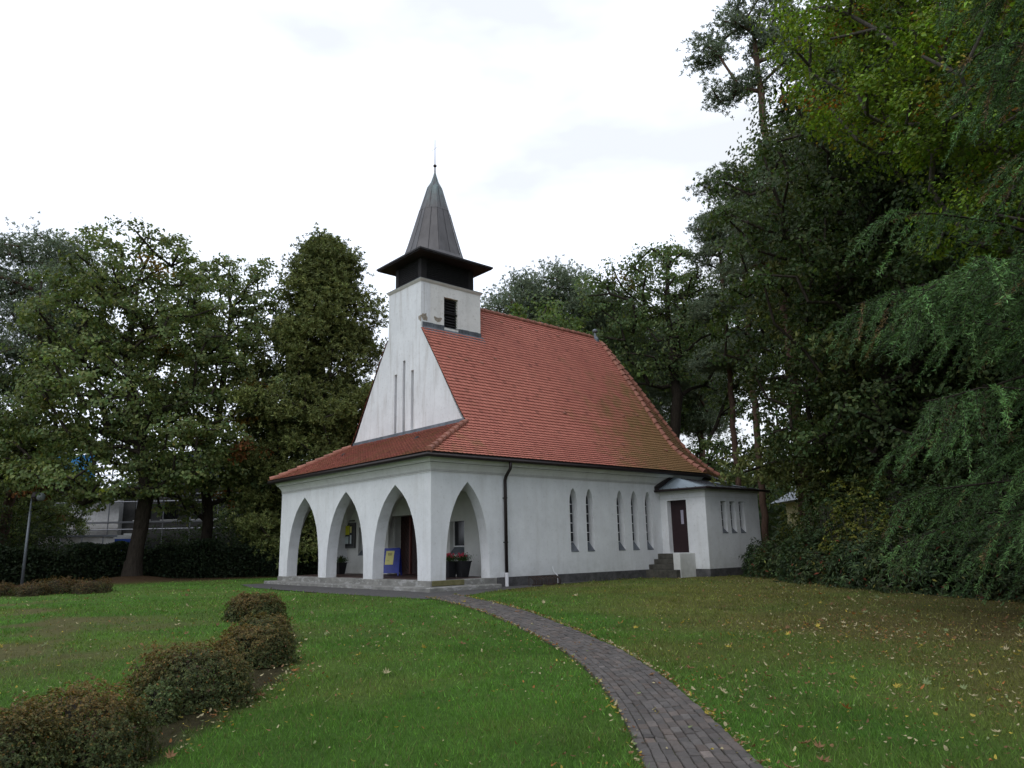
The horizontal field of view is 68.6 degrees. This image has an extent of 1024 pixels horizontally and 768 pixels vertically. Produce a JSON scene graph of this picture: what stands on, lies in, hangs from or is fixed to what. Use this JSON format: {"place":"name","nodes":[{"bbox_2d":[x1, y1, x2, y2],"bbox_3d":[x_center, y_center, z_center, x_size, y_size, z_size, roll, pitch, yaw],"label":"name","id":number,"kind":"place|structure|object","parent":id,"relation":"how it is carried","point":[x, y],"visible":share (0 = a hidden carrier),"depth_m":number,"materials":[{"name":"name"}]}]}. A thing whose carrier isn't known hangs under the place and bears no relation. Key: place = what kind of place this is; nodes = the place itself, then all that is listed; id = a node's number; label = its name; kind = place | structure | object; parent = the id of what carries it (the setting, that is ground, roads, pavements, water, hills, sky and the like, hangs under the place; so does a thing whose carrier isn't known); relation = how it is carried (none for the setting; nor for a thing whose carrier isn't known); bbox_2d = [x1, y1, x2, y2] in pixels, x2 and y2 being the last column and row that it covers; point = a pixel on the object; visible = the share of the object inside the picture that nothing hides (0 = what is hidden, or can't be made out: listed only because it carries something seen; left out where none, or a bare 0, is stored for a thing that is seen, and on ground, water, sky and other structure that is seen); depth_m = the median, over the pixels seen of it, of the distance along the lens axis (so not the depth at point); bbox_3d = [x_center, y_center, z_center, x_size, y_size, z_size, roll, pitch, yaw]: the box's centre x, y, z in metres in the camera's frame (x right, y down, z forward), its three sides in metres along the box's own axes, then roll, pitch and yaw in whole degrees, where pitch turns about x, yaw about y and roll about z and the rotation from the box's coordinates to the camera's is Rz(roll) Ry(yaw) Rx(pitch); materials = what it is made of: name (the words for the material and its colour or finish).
{"place":"outdoors","nodes":[
{"label":"outdoors","id":0,"kind":"place"},
{"bbox_2d":[0,0,918,487],"label":"sky","id":1,"kind":"structure","parent":0,"point":[573,129],"materials":[{"name":"white"}]},
{"bbox_2d":[0,573,1023,767],"bbox_3d":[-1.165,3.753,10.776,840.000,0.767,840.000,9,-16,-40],"label":"ground","id":2,"kind":"structure","parent":0,"point":[78,619],"depth_m":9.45,"materials":[{"name":"green plant"}]},
{"bbox_2d":[0,580,17,596],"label":"bush","id":3,"kind":"object","parent":2,"relation":"on","point":[4,589],"visible":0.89,"depth_m":25.02,"materials":[{"name":"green plant"}]},
{"bbox_2d":[0,357,18,525],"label":"oak tree","id":4,"kind":"object","parent":2,"relation":"on","point":[5,381],"visible":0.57,"depth_m":39.07,"materials":[{"name":"green plant"}]},
{"bbox_2d":[0,495,33,547],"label":"tall shrub","id":5,"kind":"object","parent":2,"relation":"on","point":[8,539],"visible":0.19,"depth_m":40.19,"materials":[{"name":"green plant"}]},
{"bbox_2d":[11,581,52,596],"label":"bush","id":6,"kind":"object","parent":2,"relation":"on","point":[30,589],"visible":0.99,"depth_m":24.72,"materials":[{"name":"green plant"}]},
{"bbox_2d":[20,491,44,585],"bbox_3d":[-21.969,7.159,34.384,0.684,4.440,0.425,-2,-12,4],"label":"street lamp","id":7,"kind":"object","parent":2,"relation":"on","point":[41,497],"visible":0.83,"depth_m":34.43,"materials":[{"name":"metal"}]},
{"bbox_2d":[0,402,74,546],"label":"oak tree","id":8,"kind":"object","parent":2,"relation":"on","point":[59,512],"visible":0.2,"depth_m":47.70,"materials":[{"name":"green plant"}]},
{"bbox_2d":[0,694,80,767],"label":"bush","id":9,"kind":"object","parent":2,"relation":"on","point":[8,746],"visible":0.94,"depth_m":4.97,"materials":[{"name":"green plant"}]},
{"bbox_2d":[5,499,79,577],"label":"tall shrub","id":10,"kind":"object","parent":2,"relation":"on","point":[50,544],"visible":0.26,"depth_m":41.40,"materials":[{"name":"green plant"}]},
{"bbox_2d":[0,456,94,545],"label":"oak tree","id":11,"kind":"object","parent":2,"relation":"on","point":[79,523],"visible":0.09,"depth_m":52.87,"materials":[{"name":"green plant"}]},
{"bbox_2d":[25,575,74,594],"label":"bush","id":12,"kind":"object","parent":2,"relation":"on","point":[61,587],"visible":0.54,"depth_m":25.72,"materials":[{"name":"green plant"}]},
{"bbox_2d":[0,211,144,544],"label":"pine tree","id":13,"kind":"object","parent":2,"relation":"on","point":[20,289],"visible":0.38,"depth_m":42.66,"materials":[{"name":"green plant"}]},
{"bbox_2d":[39,535,116,545],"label":"site cabin","id":14,"kind":"object","parent":2,"relation":"on","point":[95,539],"visible":0.19,"depth_m":49.66,"materials":[{"name":"white paint"}]},
{"bbox_2d":[0,672,168,767],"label":"bush","id":15,"kind":"object","parent":2,"relation":"on","point":[97,730],"visible":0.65,"depth_m":5.38,"materials":[{"name":"green plant"}]},
{"bbox_2d":[17,537,160,573],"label":"site fence","id":16,"kind":"object","parent":2,"relation":"on","point":[151,546],"visible":0.15,"depth_m":45.87,"materials":[{"name":"metal"}]},
{"bbox_2d":[68,576,115,593],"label":"bush","id":17,"kind":"object","parent":2,"relation":"on","point":[91,587],"visible":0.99,"depth_m":25.71,"materials":[{"name":"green plant"}]},
{"bbox_2d":[114,533,131,550],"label":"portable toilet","id":18,"kind":"object","parent":2,"relation":"on","point":[126,537],"visible":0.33,"depth_m":43.70,"materials":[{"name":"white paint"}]},
{"bbox_2d":[0,212,279,575],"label":"oak tree","id":19,"kind":"object","parent":2,"relation":"on","point":[51,371],"visible":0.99,"depth_m":37.56,"materials":[{"name":"green plant"}]},
{"bbox_2d":[55,453,245,543],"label":"scaffold","id":20,"kind":"object","parent":2,"relation":"on","point":[119,522],"visible":0.1,"depth_m":57.69,"materials":[{"name":"metal"}]},
{"bbox_2d":[66,483,249,544],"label":"building under construction","id":21,"kind":"structure","parent":2,"relation":"on","point":[124,511],"depth_m":59.38,"materials":[{"name":"white paint"}]},
{"bbox_2d":[160,501,177,520],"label":"window","id":22,"kind":"structure","parent":21,"relation":"in","point":[168,516],"depth_m":59.57,"materials":[{"name":"grey glass"}]},
{"bbox_2d":[189,501,201,519],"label":"window","id":23,"kind":"structure","parent":21,"relation":"in","point":[199,502],"depth_m":59.58,"materials":[{"name":"grey glass"}]},
{"bbox_2d":[214,502,231,518],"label":"window","id":24,"kind":"structure","parent":21,"relation":"in","point":[223,506],"depth_m":59.68,"materials":[{"name":"grey glass"}]},
{"bbox_2d":[0,537,317,584],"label":"hedge","id":25,"kind":"object","parent":2,"relation":"on","point":[97,561],"visible":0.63,"depth_m":39.00,"materials":[{"name":"green plant"}]},
{"bbox_2d":[134,680,183,724],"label":"bush","id":26,"kind":"object","parent":2,"relation":"on","point":[161,706],"visible":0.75,"depth_m":6.79,"materials":[{"name":"green plant"}]},
{"bbox_2d":[165,748,177,757],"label":"fallen leaf","id":27,"kind":"object","parent":2,"relation":"on","point":[171,754],"visible":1,"depth_m":5.61,"materials":[{"name":"brown plant"}]},
{"bbox_2d":[145,515,200,573],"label":"tall shrub","id":28,"kind":"object","parent":2,"relation":"on","point":[167,537],"visible":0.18,"depth_m":45.52,"materials":[{"name":"green plant"}]},
{"bbox_2d":[123,631,256,714],"bbox_3d":[-3.207,2.923,7.604,1.336,0.721,1.105,-1,-12,0],"label":"bush","id":29,"kind":"object","parent":2,"relation":"on","point":[184,669],"visible":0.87,"depth_m":7.36,"materials":[{"name":"green plant"}]},
{"bbox_2d":[176,503,239,575],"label":"tall shrub","id":30,"kind":"object","parent":2,"relation":"on","point":[198,534],"visible":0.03,"depth_m":45.39,"materials":[{"name":"green plant"}]},
{"bbox_2d":[97,252,336,569],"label":"oak tree","id":31,"kind":"object","parent":2,"relation":"on","point":[229,289],"visible":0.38,"depth_m":43.09,"materials":[{"name":"green plant"}]},
{"bbox_2d":[212,488,250,545],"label":"tall shrub","id":32,"kind":"object","parent":2,"relation":"on","point":[234,538],"visible":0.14,"depth_m":44.67,"materials":[{"name":"green plant"}]},
{"bbox_2d":[221,589,287,622],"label":"bush","id":33,"kind":"object","parent":2,"relation":"on","point":[240,606],"visible":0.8,"depth_m":15.14,"materials":[{"name":"green plant"}]},
{"bbox_2d":[213,622,299,668],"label":"bush","id":34,"kind":"object","parent":2,"relation":"on","point":[270,647],"visible":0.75,"depth_m":9.72,"materials":[{"name":"green plant"}]},
{"bbox_2d":[213,435,311,540],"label":"oak tree","id":35,"kind":"object","parent":2,"relation":"on","point":[228,510],"visible":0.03,"depth_m":53.01,"materials":[{"name":"green plant"}]},
{"bbox_2d":[234,611,294,644],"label":"bush","id":36,"kind":"object","parent":2,"relation":"on","point":[265,619],"visible":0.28,"depth_m":11.55,"materials":[{"name":"green plant"}]},
{"bbox_2d":[204,222,388,572],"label":"conifer","id":37,"kind":"object","parent":2,"relation":"on","point":[321,282],"visible":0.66,"depth_m":42.16,"materials":[{"name":"green plant"}]},
{"bbox_2d":[5,447,795,545],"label":"distant woodland","id":38,"kind":"object","parent":2,"relation":"on","point":[773,513],"visible":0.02,"depth_m":70.78,"materials":[{"name":"green plant"}]},
{"bbox_2d":[243,581,582,598],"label":"forecourt","id":39,"kind":"structure","parent":2,"relation":"on","point":[382,593],"depth_m":23.10,"materials":[{"name":"grey stone"}]},
{"bbox_2d":[528,575,560,585],"bbox_3d":[1.105,6.570,25.051,1.323,0.331,0.215,9,-16,-40],"label":"bicycle rack","id":40,"kind":"object","parent":39,"relation":"on","point":[544,578],"visible":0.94,"depth_m":25.00,"materials":[{"name":"grey metal"}]},
{"bbox_2d":[0,576,1023,767],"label":"leaf litter","id":41,"kind":"object","parent":2,"relation":"on","point":[714,710],"visible":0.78,"depth_m":9.62,"materials":[{"name":"brown plant"}]},
{"bbox_2d":[264,147,769,592],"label":"church","id":42,"kind":"structure","parent":2,"relation":"on","point":[503,449],"depth_m":29.10,"materials":[{"name":"paint"}]},
{"bbox_2d":[336,556,348,573],"bbox_3d":[-7.077,7.451,31.017,0.854,0.806,0.712,-7,-14,26],"label":"planter","id":43,"kind":"object","parent":42,"relation":"on","point":[341,565],"visible":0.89,"depth_m":30.87,"materials":[{"name":"plastic"}]},
{"bbox_2d":[345,520,355,547],"bbox_3d":[-7.003,6.467,32.266,0.099,1.180,1.010,9,-16,-40],"label":"notice board","id":44,"kind":"object","parent":42,"relation":"attached to","point":[350,535],"visible":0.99,"depth_m":32.08,"materials":[{"name":"glass"}]},
{"bbox_2d":[383,548,401,575],"bbox_3d":[-4.580,6.683,28.230,0.780,1.015,0.560,-2,-12,5],"label":"frame sign","id":45,"kind":"object","parent":42,"relation":"on","point":[392,561],"visible":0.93,"depth_m":28.12,"materials":[{"name":"blue plastic"}]},
{"bbox_2d":[401,516,416,573],"bbox_3d":[-3.954,6.362,29.754,0.090,2.310,1.672,9,-16,-40],"label":"door","id":46,"kind":"structure","parent":42,"relation":"in","point":[405,519],"depth_m":29.95,"materials":[{"name":"brown wood"}]},
{"bbox_2d":[446,553,457,577],"bbox_3d":[-2.103,6.030,25.034,0.802,0.828,0.828,-9,-14,31],"label":"planter","id":47,"kind":"object","parent":42,"relation":"on","point":[450,566],"visible":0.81,"depth_m":24.84,"materials":[{"name":"plastic"}]},
{"bbox_2d":[451,521,463,553],"bbox_3d":[-1.875,5.457,26.713,0.245,1.185,0.895,9,-16,-40],"label":"window","id":48,"kind":"structure","parent":42,"relation":"in","point":[458,525],"depth_m":26.86,"materials":[{"name":"grey glass"}]},
{"bbox_2d":[454,552,478,576],"bbox_3d":[-1.628,6.022,25.005,0.869,0.812,0.845,2,-13,-16],"label":"planter","id":49,"kind":"object","parent":42,"relation":"on","point":[462,565],"visible":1,"depth_m":24.81,"materials":[{"name":"plastic"}]},
{"bbox_2d":[569,494,578,551],"bbox_3d":[2.154,4.925,27.283,0.449,2.305,0.297,9,-16,-40],"label":"window","id":50,"kind":"structure","parent":42,"relation":"in","point":[573,548],"depth_m":27.38,"materials":[{"name":"grey glass"}]},
{"bbox_2d":[586,495,594,550],"bbox_3d":[2.800,5.032,27.835,0.449,2.305,0.297,9,-16,-40],"label":"window","id":51,"kind":"structure","parent":42,"relation":"in","point":[590,548],"depth_m":27.94,"materials":[{"name":"grey glass"}]},
{"bbox_2d":[617,499,625,550],"bbox_3d":[4.092,5.246,28.941,0.449,2.305,0.297,9,-16,-40],"label":"window","id":52,"kind":"structure","parent":42,"relation":"in","point":[621,548],"depth_m":29.01,"materials":[{"name":"grey glass"}]},
{"bbox_2d":[631,499,639,549],"bbox_3d":[4.731,5.352,29.488,0.449,2.305,0.297,9,-16,-40],"label":"window","id":53,"kind":"structure","parent":42,"relation":"in","point":[635,547],"depth_m":29.57,"materials":[{"name":"grey glass"}]},
{"bbox_2d":[645,501,653,549],"bbox_3d":[5.377,5.460,30.041,0.449,2.305,0.297,9,-16,-40],"label":"window","id":54,"kind":"structure","parent":42,"relation":"in","point":[649,547],"depth_m":30.10,"materials":[{"name":"grey glass"}]},
{"bbox_2d":[670,500,688,552],"bbox_3d":[6.786,5.674,29.979,0.053,2.068,0.935,9,-16,-40],"label":"side door","id":55,"kind":"structure","parent":42,"relation":"in","point":[678,507],"depth_m":30.03,"materials":[{"name":"paint"}]},
{"bbox_2d":[720,501,727,532],"bbox_3d":[8.326,5.276,29.728,0.400,1.300,0.232,9,-16,-40],"label":"annex window","id":56,"kind":"structure","parent":42,"relation":"in","point":[724,531],"depth_m":29.86,"materials":[{"name":"grey glass"}]},
{"bbox_2d":[480,254,669,398],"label":"pine tree","id":57,"kind":"object","parent":2,"relation":"on","point":[563,278],"visible":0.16,"depth_m":50.68,"materials":[{"name":"green plant"}]},
{"bbox_2d":[504,288,650,380],"bbox_3d":[1.753,2.333,38.670,8.342,14.790,8.866,9,-16,-40],"label":"tree","id":58,"kind":"object","parent":2,"relation":"on","point":[544,317],"visible":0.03,"depth_m":39.23,"materials":[{"name":"green plant"}]},
{"bbox_2d":[568,296,667,395],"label":"pine tree","id":59,"kind":"object","parent":2,"relation":"on","point":[592,323],"visible":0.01,"depth_m":50.44,"materials":[{"name":"green plant"}]},
{"bbox_2d":[579,293,724,424],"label":"pine tree","id":60,"kind":"object","parent":2,"relation":"on","point":[684,384],"visible":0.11,"depth_m":52.20,"materials":[{"name":"green plant"}]},
{"bbox_2d":[657,364,702,447],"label":"oak tree","id":61,"kind":"object","parent":2,"relation":"on","point":[684,405],"visible":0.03,"depth_m":56.96,"materials":[{"name":"green plant"}]},
{"bbox_2d":[565,234,796,508],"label":"tree","id":62,"kind":"object","parent":2,"relation":"on","point":[679,338],"visible":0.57,"depth_m":45.73,"materials":[{"name":"green plant"}]},
{"bbox_2d":[650,298,751,458],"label":"tree","id":63,"kind":"object","parent":2,"relation":"on","point":[701,426],"visible":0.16,"depth_m":57.47,"materials":[{"name":"green plant"}]},
{"bbox_2d":[682,210,764,485],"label":"pine tree","id":64,"kind":"object","parent":2,"relation":"on","point":[698,234],"visible":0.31,"depth_m":43.50,"materials":[{"name":"green plant"}]},
{"bbox_2d":[693,185,789,546],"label":"pine tree","id":65,"kind":"object","parent":2,"relation":"on","point":[764,513],"visible":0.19,"depth_m":40.79,"materials":[{"name":"green plant"}]},
{"bbox_2d":[675,0,833,524],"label":"pine tree","id":66,"kind":"object","parent":2,"relation":"on","point":[715,52],"visible":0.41,"depth_m":36.75,"materials":[{"name":"green plant"}]},
{"bbox_2d":[739,537,781,576],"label":"rhododendron","id":67,"kind":"object","parent":2,"relation":"on","point":[748,562],"visible":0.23,"depth_m":28.24,"materials":[{"name":"green plant"}]},
{"bbox_2d":[740,160,802,522],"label":"pine tree","id":68,"kind":"object","parent":2,"relation":"on","point":[755,164],"depth_m":44.94,"materials":[{"name":"green plant"}]},
{"bbox_2d":[711,183,838,413],"bbox_3d":[16.743,-1.350,39.308,10.018,21.904,13.994,-9,-15,33],"label":"pine tree","id":69,"kind":"object","parent":2,"relation":"on","point":[770,249],"depth_m":38.02,"materials":[{"name":"green plant"}]},
{"bbox_2d":[749,534,821,578],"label":"rhododendron","id":70,"kind":"object","parent":2,"relation":"on","point":[771,562],"visible":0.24,"depth_m":26.48,"materials":[{"name":"green plant"}]},
{"bbox_2d":[774,503,821,549],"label":"tall shrub","id":71,"kind":"object","parent":2,"relation":"on","point":[791,529],"visible":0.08,"depth_m":30.32,"materials":[{"name":"green plant"}]},
{"bbox_2d":[772,529,828,581],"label":"rhododendron","id":72,"kind":"object","parent":2,"relation":"on","point":[784,575],"visible":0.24,"depth_m":24.27,"materials":[{"name":"green plant"}]},
{"bbox_2d":[762,324,846,505],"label":"beech tree","id":73,"kind":"object","parent":2,"relation":"on","point":[804,414],"depth_m":42.39,"materials":[{"name":"green plant"}]},
{"bbox_2d":[816,755,831,761],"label":"fallen leaf","id":74,"kind":"object","parent":2,"relation":"on","point":[825,759],"visible":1,"depth_m":5.21,"materials":[{"name":"brown plant"}]},
{"bbox_2d":[768,458,880,581],"bbox_3d":[10.515,4.489,24.604,4.136,3.876,4.010,9,-16,-40],"label":"tall shrub","id":75,"kind":"object","parent":2,"relation":"on","point":[810,528],"visible":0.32,"depth_m":24.16,"materials":[{"name":"green plant"}]},
{"bbox_2d":[785,525,866,584],"bbox_3d":[10.150,5.243,23.001,3.353,1.808,3.344,-8,-14,29],"label":"rhododendron","id":76,"kind":"object","parent":2,"relation":"on","point":[816,571],"visible":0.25,"depth_m":22.62,"materials":[{"name":"green plant"}]},
{"bbox_2d":[802,509,879,537],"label":"rhododendron","id":77,"kind":"object","parent":2,"relation":"on","point":[850,524],"depth_m":24.95,"materials":[{"name":"green plant"}]},
{"bbox_2d":[798,376,915,513],"bbox_3d":[18.633,-1.207,36.385,10.526,20.022,11.516,1,-12,-8],"label":"conifer","id":78,"kind":"object","parent":2,"relation":"on","point":[843,464],"depth_m":35.94,"materials":[{"name":"green plant"}]},
{"bbox_2d":[693,0,1023,518],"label":"beech tree","id":79,"kind":"object","parent":2,"relation":"on","point":[808,302],"visible":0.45,"depth_m":27.96,"materials":[{"name":"green plant"}]},
{"bbox_2d":[710,0,1023,537],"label":"conifer","id":80,"kind":"object","parent":2,"relation":"on","point":[785,470],"visible":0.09,"depth_m":30.70,"materials":[{"name":"green plant"}]},
{"bbox_2d":[812,521,922,590],"bbox_3d":[10.160,4.892,21.407,3.199,1.863,3.393,6,-14,-30],"label":"rhododendron","id":81,"kind":"object","parent":2,"relation":"on","point":[850,551],"visible":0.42,"depth_m":20.82,"materials":[{"name":"green plant"}]},
{"bbox_2d":[812,469,934,582],"bbox_3d":[10.646,4.312,22.800,3.367,3.462,3.583,9,-16,-40],"label":"tall shrub","id":82,"kind":"object","parent":2,"relation":"on","point":[847,522],"visible":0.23,"depth_m":22.57,"materials":[{"name":"green plant"}]},
{"bbox_2d":[737,0,1023,343],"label":"beech tree","id":83,"kind":"object","parent":2,"relation":"on","point":[916,46],"visible":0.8,"depth_m":19.64,"materials":[{"name":"green plant"}]},
{"bbox_2d":[763,75,1021,500],"bbox_3d":[17.128,-3.801,31.741,13.451,23.183,10.306,-7,-14,25],"label":"beech tree","id":84,"kind":"object","parent":2,"relation":"on","point":[821,406],"visible":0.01,"depth_m":31.12,"materials":[{"name":"green plant"}]},
{"bbox_2d":[833,443,954,542],"bbox_3d":[12.392,4.086,23.818,4.550,4.263,4.411,9,-16,-40],"label":"tall shrub","id":85,"kind":"object","parent":2,"relation":"on","point":[895,495],"visible":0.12,"depth_m":23.36,"materials":[{"name":"green plant"}]},
{"bbox_2d":[869,507,931,547],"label":"rhododendron","id":86,"kind":"object","parent":2,"relation":"on","point":[900,527],"visible":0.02,"depth_m":22.12,"materials":[{"name":"green plant"}]},
{"bbox_2d":[803,0,1023,513],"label":"beech tree","id":87,"kind":"object","parent":2,"relation":"on","point":[943,176],"visible":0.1,"depth_m":26.31,"materials":[{"name":"green plant"}]},
{"bbox_2d":[854,525,976,594],"bbox_3d":[10.770,4.581,19.764,3.353,1.808,3.344,1,-12,-8],"label":"rhododendron","id":88,"kind":"object","parent":2,"relation":"on","point":[880,575],"visible":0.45,"depth_m":19.24,"materials":[{"name":"green plant"}]},
{"bbox_2d":[810,207,1023,627],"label":"larch tree","id":89,"kind":"object","parent":2,"relation":"on","point":[1006,287],"visible":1,"depth_m":13.29,"materials":[{"name":"green plant"}]},
{"bbox_2d":[921,675,931,684],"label":"fallen leaf","id":90,"kind":"object","parent":2,"relation":"on","point":[926,681],"visible":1,"depth_m":7.71,"materials":[{"name":"beige plant"}]},
{"bbox_2d":[841,0,1023,442],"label":"beech tree","id":91,"kind":"object","parent":2,"relation":"on","point":[899,204],"visible":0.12,"depth_m":25.75,"materials":[{"name":"green plant"}]},
{"bbox_2d":[878,433,1022,546],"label":"tall shrub","id":92,"kind":"object","parent":2,"relation":"on","point":[914,489],"visible":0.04,"depth_m":23.24,"materials":[{"name":"green plant"}]},
{"bbox_2d":[907,500,1019,589],"bbox_3d":[13.050,4.297,20.239,4.319,2.516,4.580,-1,-12,-2],"label":"rhododendron","id":93,"kind":"object","parent":2,"relation":"on","point":[949,520],"visible":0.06,"depth_m":20.62,"materials":[{"name":"green plant"}]},
{"bbox_2d":[905,516,1023,598],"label":"rhododendron","id":94,"kind":"object","parent":2,"relation":"on","point":[938,577],"visible":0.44,"depth_m":17.93,"materials":[{"name":"green plant"}]},
{"bbox_2d":[927,423,1023,537],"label":"tree","id":95,"kind":"object","parent":2,"relation":"on","point":[1007,477],"visible":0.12,"depth_m":21.13,"materials":[{"name":"green plant"}]},
{"bbox_2d":[932,0,1023,238],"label":"larch tree","id":96,"kind":"object","parent":2,"relation":"on","point":[996,83],"visible":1,"depth_m":12.28,"materials":[{"name":"green plant"}]},
{"bbox_2d":[961,517,1023,601],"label":"rhododendron","id":97,"kind":"object","parent":2,"relation":"on","point":[1001,590],"visible":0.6,"depth_m":16.55,"materials":[{"name":"green plant"}]},
{"bbox_2d":[1007,553,1023,589],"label":"rhododendron","id":98,"kind":"object","parent":2,"relation":"on","point":[1022,567],"visible":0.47,"depth_m":15.63,"materials":[{"name":"green plant"}]},
{"bbox_2d":[425,595,763,767],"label":"brick path","id":99,"kind":"structure","parent":0,"point":[626,677],"depth_m":7.10,"materials":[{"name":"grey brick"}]},
{"bbox_2d":[771,490,831,535],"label":"distant house","id":100,"kind":"structure","parent":0,"point":[789,507],"depth_m":59.64,"materials":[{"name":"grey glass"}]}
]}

